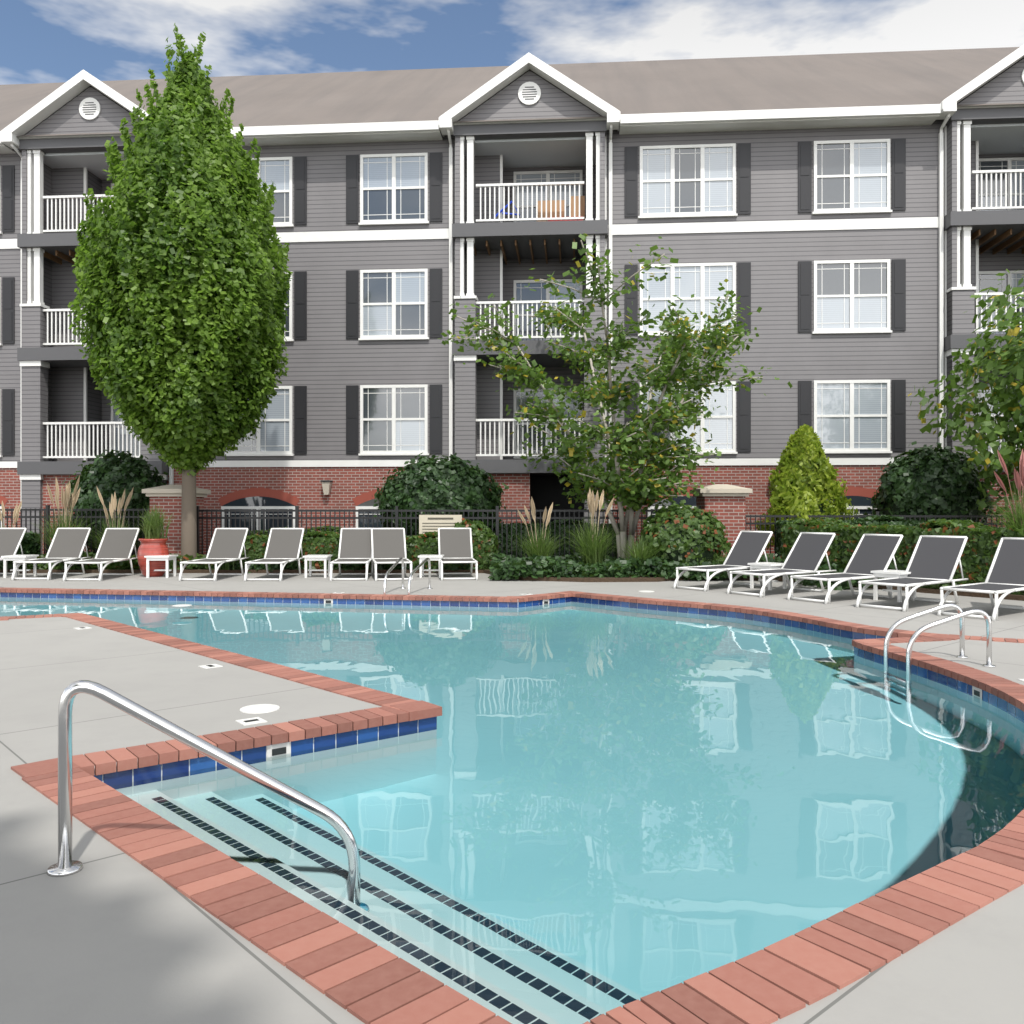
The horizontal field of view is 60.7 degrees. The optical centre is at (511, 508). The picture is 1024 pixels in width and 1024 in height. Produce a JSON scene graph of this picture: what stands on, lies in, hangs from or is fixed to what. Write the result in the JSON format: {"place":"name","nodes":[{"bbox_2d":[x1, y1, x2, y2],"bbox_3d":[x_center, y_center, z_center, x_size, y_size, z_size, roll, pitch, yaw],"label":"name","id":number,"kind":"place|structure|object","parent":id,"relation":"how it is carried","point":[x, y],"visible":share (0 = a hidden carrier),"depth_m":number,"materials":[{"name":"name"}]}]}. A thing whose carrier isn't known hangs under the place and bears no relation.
{"place":"outdoors","nodes":[
{"label":"outdoors","id":0,"kind":"place"},
{"bbox_2d":[0,487,878,505],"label":"brick arch","id":1,"kind":"object","parent":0,"point":[367,496],"visible":0.43,"depth_m":22.95,"materials":[{"name":"red brick"}]},
{"bbox_2d":[0,496,879,530],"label":"windows","id":2,"kind":"structure","parent":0,"point":[691,501],"depth_m":22.96,"materials":[{"name":"grey glass"}]},
{"bbox_2d":[419,515,461,533],"bbox_3d":[-1.570,0.430,19.235,0.940,0.600,0.030,0,0,0],"label":"site sign","id":3,"kind":"object","parent":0,"point":[424,528],"visible":0.43,"depth_m":19.22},
{"bbox_2d":[422,518,454,523],"bbox_3d":[-1.570,0.417,19.216,0.800,0.455,0.008,0,0,0],"label":"site sign text","id":4,"kind":"object","parent":3,"relation":"attached to","point":[439,523],"visible":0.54,"depth_m":19.21},
{"bbox_2d":[150,496,744,560],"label":"brick pillars","id":5,"kind":"structure","parent":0,"point":[730,513],"depth_m":19.02,"materials":[{"name":"red brick"}]},
{"bbox_2d":[142,484,752,496],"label":"pillar caps","id":6,"kind":"object","parent":5,"relation":"on","point":[172,490],"visible":0.83,"depth_m":18.89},
{"bbox_2d":[0,597,1023,1023],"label":"pool water","id":7,"kind":"structure","parent":0,"point":[572,813],"depth_m":4.60,"materials":[{"name":"teal liquid"}]},
{"bbox_2d":[0,573,1023,1023],"bbox_3d":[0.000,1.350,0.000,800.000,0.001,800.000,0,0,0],"label":"pool deck","id":8,"kind":"structure","parent":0,"point":[108,933],"depth_m":3.28,"materials":[{"name":"grey concrete"}]},
{"bbox_2d":[0,528,26,574],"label":"frame","id":9,"kind":"object","parent":8,"relation":"on","point":[19,543],"visible":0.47,"depth_m":18.09,"materials":[{"name":"white metal"}]},
{"bbox_2d":[0,529,23,558],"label":"lounge chair sling","id":10,"kind":"object","parent":9,"relation":"on","point":[9,540],"visible":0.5,"depth_m":18.07,"materials":[{"name":"grey fabric"}]},
{"bbox_2d":[1,555,38,577],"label":"white table","id":11,"kind":"object","parent":8,"relation":"on","point":[17,558],"visible":0.92,"depth_m":17.16,"materials":[{"name":"white plastic"}]},
{"bbox_2d":[0,531,40,569],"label":"hedge","id":12,"kind":"object","parent":8,"relation":"on","point":[29,546],"depth_m":18.97,"materials":[{"name":"green plant"}]},
{"bbox_2d":[11,528,90,580],"bbox_3d":[-9.121,0.875,17.404,0.704,0.966,1.822,0,0,-2],"label":"frame","id":13,"kind":"object","parent":8,"relation":"on","point":[21,562],"visible":0.94,"depth_m":16.89,"materials":[{"name":"white metal"}]},
{"bbox_2d":[28,529,88,560],"bbox_3d":[-9.122,0.708,17.435,0.624,0.590,1.681,0,0,-2],"label":"lounge chair sling","id":14,"kind":"object","parent":13,"relation":"on","point":[68,543],"visible":1,"depth_m":18.01,"materials":[{"name":"grey fabric"}]},
{"bbox_2d":[63,528,139,580],"bbox_3d":[-8.030,0.875,17.197,0.704,0.966,1.822,0,0,-1],"label":"frame","id":15,"kind":"object","parent":8,"relation":"on","point":[100,568],"visible":0.94,"depth_m":17.48,"materials":[{"name":"white metal"}]},
{"bbox_2d":[75,529,137,561],"bbox_3d":[-8.031,0.708,17.228,0.624,0.590,1.681,0,0,-1],"label":"lounge chair sling","id":16,"kind":"object","parent":15,"relation":"on","point":[117,543],"visible":1,"depth_m":17.81,"materials":[{"name":"grey fabric"}]},
{"bbox_2d":[0,551,213,569],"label":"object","id":17,"kind":"object","parent":8,"relation":"on","point":[115,566],"visible":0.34,"depth_m":18.52,"materials":[{"name":"green plant"}]},
{"bbox_2d":[62,449,167,559],"bbox_3d":[-9.285,0.024,20.674,2.462,2.848,2.398,0,0,0],"label":"shrub","id":18,"kind":"object","parent":8,"relation":"on","point":[99,467],"depth_m":19.98,"materials":[{"name":"green plant"}]},
{"bbox_2d":[137,538,169,576],"bbox_3d":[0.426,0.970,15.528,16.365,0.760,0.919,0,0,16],"label":"planter pot","id":19,"kind":"object","parent":8,"relation":"on","point":[150,547],"visible":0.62,"depth_m":17.33,"materials":[{"name":"red ceramic"}]},
{"bbox_2d":[126,503,179,538],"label":"grass","id":20,"kind":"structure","parent":19,"relation":"on","point":[154,524],"depth_m":17.45,"materials":[{"name":"green plant"}]},
{"bbox_2d":[144,555,177,577],"bbox_3d":[-6.950,1.135,17.350,0.480,0.430,0.480,0,0,0],"label":"white table","id":21,"kind":"object","parent":8,"relation":"on","point":[167,558],"visible":0.95,"depth_m":17.14,"materials":[{"name":"white plastic"}]},
{"bbox_2d":[67,23,292,568],"bbox_3d":[-7.013,-4.501,18.880,4.539,11.702,4.540,0,0,0],"label":"tree","id":22,"kind":"object","parent":8,"relation":"on","point":[141,233],"depth_m":17.57,"materials":[{"name":"green plant"}]},
{"bbox_2d":[179,528,248,580],"bbox_3d":[-5.835,0.875,17.217,0.704,0.966,1.822,0,0,3],"label":"frame","id":23,"kind":"object","parent":8,"relation":"on","point":[186,563],"visible":0.91,"depth_m":17.57,"materials":[{"name":"white metal"}]},
{"bbox_2d":[188,529,245,561],"bbox_3d":[-5.834,0.708,17.249,0.624,0.590,1.681,0,0,3],"label":"lounge chair sling","id":24,"kind":"object","parent":23,"relation":"on","point":[226,543],"visible":1,"depth_m":17.83,"materials":[{"name":"grey fabric"}]},
{"bbox_2d":[244,528,303,580],"bbox_3d":[-4.642,0.875,17.199,0.704,0.966,1.822,0,0,0],"label":"frame","id":25,"kind":"object","parent":8,"relation":"on","point":[249,563],"visible":0.94,"depth_m":17.57,"materials":[{"name":"white metal"}]},
{"bbox_2d":[252,529,301,561],"bbox_3d":[-4.642,0.708,17.230,0.624,0.590,1.681,0,0,0],"label":"lounge chair sling","id":26,"kind":"object","parent":25,"relation":"on","point":[284,543],"visible":1,"depth_m":17.80,"materials":[{"name":"grey fabric"}]},
{"bbox_2d":[247,525,341,535],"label":"hedge","id":27,"kind":"object","parent":8,"relation":"on","point":[308,530],"depth_m":19.84,"materials":[{"name":"green plant"}]},
{"bbox_2d":[303,555,331,577],"bbox_3d":[-3.850,1.135,17.350,0.480,0.430,0.480,0,0,0],"label":"white table","id":28,"kind":"object","parent":8,"relation":"on","point":[310,558],"visible":0.97,"depth_m":17.16,"materials":[{"name":"white plastic"}]},
{"bbox_2d":[211,560,489,572],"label":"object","id":29,"kind":"object","parent":8,"relation":"on","point":[345,566],"visible":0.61,"depth_m":18.43,"materials":[{"name":"green plant"}]},
{"bbox_2d":[330,528,373,580],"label":"frame","id":30,"kind":"object","parent":8,"relation":"on","point":[332,563],"visible":0.85,"depth_m":16.65,"materials":[{"name":"white metal"}]},
{"bbox_2d":[334,529,370,561],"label":"lounge chair sling","id":31,"kind":"object","parent":30,"relation":"on","point":[355,543],"visible":0.9,"depth_m":17.88,"materials":[{"name":"grey fabric"}]},
{"bbox_2d":[219,530,498,571],"bbox_3d":[-3.292,0.894,18.947,6.031,0.896,1.228,0,0,0],"label":"hedge","id":32,"kind":"object","parent":8,"relation":"on","point":[418,545],"depth_m":18.46,"materials":[{"name":"green plant"}]},
{"bbox_2d":[371,528,412,580],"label":"frame","id":33,"kind":"object","parent":8,"relation":"on","point":[374,564],"visible":0.9,"depth_m":17.65,"materials":[{"name":"white metal"}]},
{"bbox_2d":[373,529,408,561],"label":"lounge chair sling","id":34,"kind":"object","parent":33,"relation":"on","point":[388,543],"visible":1,"depth_m":17.85,"materials":[{"name":"grey fabric"}]},
{"bbox_2d":[418,555,443,577],"bbox_3d":[-1.600,1.135,17.350,0.480,0.430,0.480,0,0,0],"label":"white table","id":35,"kind":"object","parent":8,"relation":"on","point":[430,557],"visible":0.87,"depth_m":17.14,"materials":[{"name":"white plastic"}]},
{"bbox_2d":[372,452,508,535],"bbox_3d":[-1.691,0.067,20.943,3.242,2.906,3.375,0,0,0],"label":"shrub","id":36,"kind":"object","parent":8,"relation":"on","point":[424,467],"depth_m":19.98,"materials":[{"name":"green plant"}]},
{"bbox_2d":[438,528,477,580],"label":"frame","id":37,"kind":"object","parent":8,"relation":"on","point":[471,562],"visible":0.78,"depth_m":16.77,"materials":[{"name":"white metal"}]},
{"bbox_2d":[440,529,473,560],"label":"lounge chair sling","id":38,"kind":"object","parent":37,"relation":"on","point":[454,544],"visible":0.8,"depth_m":18.00,"materials":[{"name":"grey fabric"}]},
{"bbox_2d":[453,518,498,546],"bbox_3d":[-0.924,0.841,19.009,1.289,1.305,1.271,0,0,0],"label":"shrub","id":39,"kind":"object","parent":8,"relation":"on","point":[473,525],"depth_m":18.76,"materials":[{"name":"green plant"}]},
{"bbox_2d":[0,505,1012,558],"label":"site fence","id":40,"kind":"object","parent":8,"relation":"on","point":[297,511],"visible":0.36,"depth_m":19.35,"materials":[{"name":"black metal"}]},
{"bbox_2d":[0,59,1023,553],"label":"siding","id":41,"kind":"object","parent":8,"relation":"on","point":[328,361],"visible":0.34,"depth_m":22.34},
{"bbox_2d":[2,139,905,481],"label":"window shutters","id":42,"kind":"object","parent":41,"relation":"attached to","point":[352,297],"visible":0.81,"depth_m":22.63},
{"bbox_2d":[495,200,519,217],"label":"toy building","id":43,"kind":"structure","parent":41,"relation":"attached to","point":[506,206],"depth_m":22.82,"materials":[{"name":"blue plastic"}]},
{"bbox_2d":[0,45,1023,529],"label":"building trim","id":44,"kind":"structure","parent":41,"relation":"attached to","point":[648,123],"depth_m":22.22,"materials":[{"name":"white paint"}]},
{"bbox_2d":[0,47,1023,144],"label":"building roof","id":45,"kind":"structure","parent":41,"relation":"on","point":[808,81],"depth_m":26.95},
{"bbox_2d":[17,86,1023,474],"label":"building slab","id":46,"kind":"structure","parent":41,"relation":"attached to","point":[493,234],"depth_m":22.19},
{"bbox_2d":[43,123,1023,179],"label":"balcony ceiling","id":47,"kind":"structure","parent":41,"relation":"attached to","point":[571,151],"depth_m":23.11,"materials":[{"name":"grey paint"}]},
{"bbox_2d":[43,229,1023,264],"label":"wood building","id":48,"kind":"structure","parent":41,"relation":"attached to","point":[998,239],"depth_m":22.83,"materials":[{"name":"wood"}]},
{"bbox_2d":[538,196,584,220],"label":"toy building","id":49,"kind":"structure","parent":41,"relation":"on","point":[582,205],"depth_m":22.67,"materials":[{"name":"brown wood"}]},
{"bbox_2d":[548,216,582,220],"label":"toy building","id":50,"kind":"structure","parent":41,"relation":"on","point":[561,220],"depth_m":22.39,"materials":[{"name":"white"}]},
{"bbox_2d":[0,557,1023,600],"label":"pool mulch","id":51,"kind":"object","parent":8,"relation":"on","point":[660,579],"visible":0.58,"depth_m":16.55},
{"bbox_2d":[29,506,94,568],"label":"grass","id":52,"kind":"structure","parent":51,"relation":"on","point":[65,524],"depth_m":18.80,"materials":[{"name":"green plant"}]},
{"bbox_2d":[47,476,79,526],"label":"plume grass","id":53,"kind":"object","parent":52,"relation":"on","point":[66,496],"depth_m":18.76,"materials":[{"name":"beige plant"}]},
{"bbox_2d":[88,513,141,568],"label":"grass","id":54,"kind":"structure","parent":51,"relation":"on","point":[119,526],"depth_m":18.69,"materials":[{"name":"green plant"}]},
{"bbox_2d":[97,487,133,527],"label":"plume grass","id":55,"kind":"object","parent":54,"relation":"on","point":[112,505],"depth_m":18.78,"materials":[{"name":"beige plant"}]},
{"bbox_2d":[220,561,235,569],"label":"hedge","id":56,"kind":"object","parent":51,"relation":"on","point":[226,565],"depth_m":18.41,"materials":[{"name":"green plant"}]},
{"bbox_2d":[510,523,568,560],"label":"grass","id":57,"kind":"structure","parent":51,"relation":"on","point":[541,545],"depth_m":17.38,"materials":[{"name":"green plant"}]},
{"bbox_2d":[517,496,552,550],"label":"plume grass","id":58,"kind":"object","parent":57,"relation":"attached to","point":[533,513],"depth_m":17.41,"materials":[{"name":"beige plant"}]},
{"bbox_2d":[551,516,623,568],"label":"grass","id":59,"kind":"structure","parent":51,"relation":"on","point":[593,551],"depth_m":17.05,"materials":[{"name":"green plant"}]},
{"bbox_2d":[587,488,613,540],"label":"plume grass","id":60,"kind":"object","parent":59,"relation":"attached to","point":[592,504],"depth_m":17.12,"materials":[{"name":"beige plant"}]},
{"bbox_2d":[607,535,670,574],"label":"grass","id":61,"kind":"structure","parent":51,"relation":"on","point":[640,550],"depth_m":16.86,"materials":[{"name":"green plant"}]},
{"bbox_2d":[707,553,737,573],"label":"shrub","id":62,"kind":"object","parent":51,"relation":"on","point":[724,558],"depth_m":16.75,"materials":[{"name":"green plant"}]},
{"bbox_2d":[754,424,858,550],"bbox_3d":[6.689,-0.479,19.870,2.710,2.927,2.599,0,0,0],"label":"conifer","id":63,"kind":"object","parent":51,"relation":"on","point":[803,451],"depth_m":19.54,"materials":[{"name":"green plant"}]},
{"bbox_2d":[908,269,1023,525],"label":"tree","id":64,"kind":"object","parent":51,"relation":"on","point":[1008,398],"visible":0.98,"depth_m":17.24,"materials":[{"name":"green plant"}]},
{"bbox_2d":[979,484,1023,529],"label":"grass","id":65,"kind":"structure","parent":51,"relation":"on","point":[1018,514],"depth_m":13.38,"materials":[{"name":"green plant"}]},
{"bbox_2d":[994,449,1023,524],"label":"plume grass","id":66,"kind":"object","parent":65,"relation":"on","point":[1018,480],"depth_m":13.46,"materials":[{"name":"pink"}]},
{"bbox_2d":[0,587,1023,1023],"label":"pool coping","id":67,"kind":"object","parent":8,"relation":"on","point":[360,977],"visible":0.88,"depth_m":3.03,"materials":[{"name":"red brick"}]},
{"bbox_2d":[40,557,1015,876],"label":"handrail","id":68,"kind":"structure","parent":8,"relation":"on","point":[65,865],"depth_m":3.42,"materials":[{"name":"silver metal"}]},
{"bbox_2d":[74,590,1023,756],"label":"lids","id":69,"kind":"object","parent":8,"relation":"on","point":[258,708],"visible":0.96,"depth_m":5.86,"materials":[{"name":"white plastic"}]},
{"bbox_2d":[80,592,979,755],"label":"depth markers","id":70,"kind":"object","parent":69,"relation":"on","point":[278,751],"visible":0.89,"depth_m":5.53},
{"bbox_2d":[488,519,619,558],"bbox_3d":[1.022,0.773,20.302,3.154,1.142,1.152,0,0,0],"label":"hedge","id":71,"kind":"object","parent":8,"relation":"on","point":[533,530],"depth_m":19.88,"materials":[{"name":"green plant"}]},
{"bbox_2d":[438,230,791,558],"bbox_3d":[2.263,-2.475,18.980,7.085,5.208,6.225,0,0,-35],"label":"airy tree leaves","id":72,"kind":"object","parent":8,"relation":"on","point":[627,487],"visible":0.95,"depth_m":18.04,"materials":[{"name":"green plant"}]},
{"bbox_2d":[488,553,779,580],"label":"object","id":73,"kind":"object","parent":8,"relation":"on","point":[505,567],"visible":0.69,"depth_m":16.45,"materials":[{"name":"green plant"}]},
{"bbox_2d":[635,502,731,571],"bbox_3d":[3.486,0.773,17.686,1.962,1.822,1.962,0,0,0],"label":"shrub","id":74,"kind":"object","parent":8,"relation":"on","point":[677,525],"depth_m":17.05,"materials":[{"name":"green plant"}]},
{"bbox_2d":[673,531,772,591],"bbox_3d":[3.660,0.875,15.086,1.822,0.966,0.704,0,0,-37],"label":"frame","id":75,"kind":"object","parent":8,"relation":"on","point":[686,569],"visible":0.82,"depth_m":14.86,"materials":[{"name":"white metal"}]},
{"bbox_2d":[688,532,769,568],"bbox_3d":[3.685,0.708,15.105,1.681,0.590,0.624,0,0,-37],"label":"lounge chair sling","id":76,"kind":"object","parent":75,"relation":"on","point":[747,548],"visible":0.8,"depth_m":15.44,"materials":[{"name":"grey fabric"}]},
{"bbox_2d":[748,562,786,589],"bbox_3d":[4.343,1.135,14.831,0.480,0.430,0.480,0,0,-35],"label":"white table","id":77,"kind":"object","parent":8,"relation":"on","point":[764,565],"visible":0.79,"depth_m":14.75,"materials":[{"name":"white plastic"}]},
{"bbox_2d":[727,532,835,597],"bbox_3d":[4.356,0.875,14.101,1.822,0.966,0.704,0,0,-33],"label":"frame","id":78,"kind":"object","parent":8,"relation":"on","point":[762,590],"visible":0.89,"depth_m":14.02,"materials":[{"name":"white metal"}]},
{"bbox_2d":[741,534,831,573],"bbox_3d":[4.382,0.708,14.118,1.681,0.590,0.624,0,0,-33],"label":"lounge chair sling","id":79,"kind":"object","parent":78,"relation":"on","point":[807,551],"visible":1,"depth_m":14.41,"materials":[{"name":"grey fabric"}]},
{"bbox_2d":[762,553,894,589],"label":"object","id":80,"kind":"object","parent":8,"relation":"on","point":[844,585],"visible":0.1,"depth_m":14.94,"materials":[{"name":"green plant"}]},
{"bbox_2d":[787,534,902,603],"bbox_3d":[5.026,0.875,13.151,1.822,0.966,0.704,0,0,-32],"label":"frame","id":81,"kind":"object","parent":8,"relation":"on","point":[800,578],"visible":0.84,"depth_m":13.00,"materials":[{"name":"white metal"}]},
{"bbox_2d":[802,535,899,578],"bbox_3d":[5.053,0.708,13.168,1.681,0.590,0.624,0,0,-32],"label":"lounge chair sling","id":82,"kind":"object","parent":81,"relation":"on","point":[873,553],"visible":0.8,"depth_m":13.45,"materials":[{"name":"grey fabric"}]},
{"bbox_2d":[774,515,958,557],"bbox_3d":[7.491,0.723,18.398,3.833,1.232,1.634,0,0,0],"label":"hedge","id":83,"kind":"object","parent":8,"relation":"on","point":[881,520],"depth_m":17.99,"materials":[{"name":"green plant"}]},
{"bbox_2d":[871,570,915,601],"bbox_3d":[5.668,1.135,12.956,0.480,0.430,0.480,0,0,-35],"label":"white table","id":84,"kind":"object","parent":8,"relation":"on","point":[891,574],"visible":0.79,"depth_m":12.87,"materials":[{"name":"white plastic"}]},
{"bbox_2d":[780,517,1023,594],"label":"hedge","id":85,"kind":"object","parent":8,"relation":"on","point":[975,569],"depth_m":14.33,"materials":[{"name":"green plant"}]},
{"bbox_2d":[856,535,967,611],"bbox_3d":[5.636,0.875,12.288,1.822,0.966,0.704,0,0,-38],"label":"frame","id":86,"kind":"object","parent":8,"relation":"on","point":[907,594],"visible":0.91,"depth_m":12.16,"materials":[{"name":"white metal"}]},
{"bbox_2d":[867,537,964,583],"bbox_3d":[5.661,0.708,12.307,1.681,0.590,0.624,0,0,-38],"label":"lounge chair sling","id":87,"kind":"object","parent":86,"relation":"on","point":[935,558],"visible":1,"depth_m":12.64,"materials":[{"name":"grey fabric"}]},
{"bbox_2d":[863,441,996,522],"bbox_3d":[9.780,-0.072,20.483,2.647,3.059,2.724,0,0,0],"label":"shrub","id":88,"kind":"object","parent":8,"relation":"on","point":[907,489],"depth_m":19.70,"materials":[{"name":"green plant"}]},
{"bbox_2d":[937,537,1023,620],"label":"frame","id":89,"kind":"object","parent":8,"relation":"on","point":[995,606],"visible":0.89,"depth_m":11.05,"materials":[{"name":"white metal"}]},
{"bbox_2d":[948,539,1023,590],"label":"lounge chair sling","id":90,"kind":"object","parent":89,"relation":"hanging from","point":[1008,567],"visible":1,"depth_m":11.77,"materials":[{"name":"grey fabric"}]},
{"bbox_2d":[0,142,1023,559],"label":"window glass","id":91,"kind":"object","parent":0,"point":[410,320],"depth_m":22.69,"materials":[{"name":"grey glass"}]},
{"bbox_2d":[0,592,1023,785],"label":"pool waterline tiles","id":92,"kind":"object","parent":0,"point":[148,772],"visible":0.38,"depth_m":8.40,"materials":[{"name":"blue tile"}]},
{"bbox_2d":[0,0,1023,84],"label":"sky","id":93,"kind":"structure","parent":0,"point":[42,41],"materials":[{"name":"blue"}]},
{"bbox_2d":[322,481,770,494],"bbox_3d":[2.657,-0.535,22.235,15.220,0.330,0.220,0,0,4],"label":"building lamp","id":94,"kind":"object","parent":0,"point":[326,486],"visible":0.36,"depth_m":22.70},
{"bbox_2d":[530,475,583,523],"bbox_3d":[0.910,0.520,23.717,27.360,2.860,0.100,0,0,4],"label":"doorway","id":95,"kind":"structure","parent":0,"point":[546,491],"depth_m":23.66,"materials":[{"name":"black"}]},
{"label":"grass","id":96,"kind":"object","parent":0,"visible":0},
{"bbox_2d":[0,501,21,527],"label":"plume grass","id":97,"kind":"object","parent":96,"relation":"attached to","point":[16,512],"depth_m":18.93,"materials":[{"name":"beige plant"}]}
]}

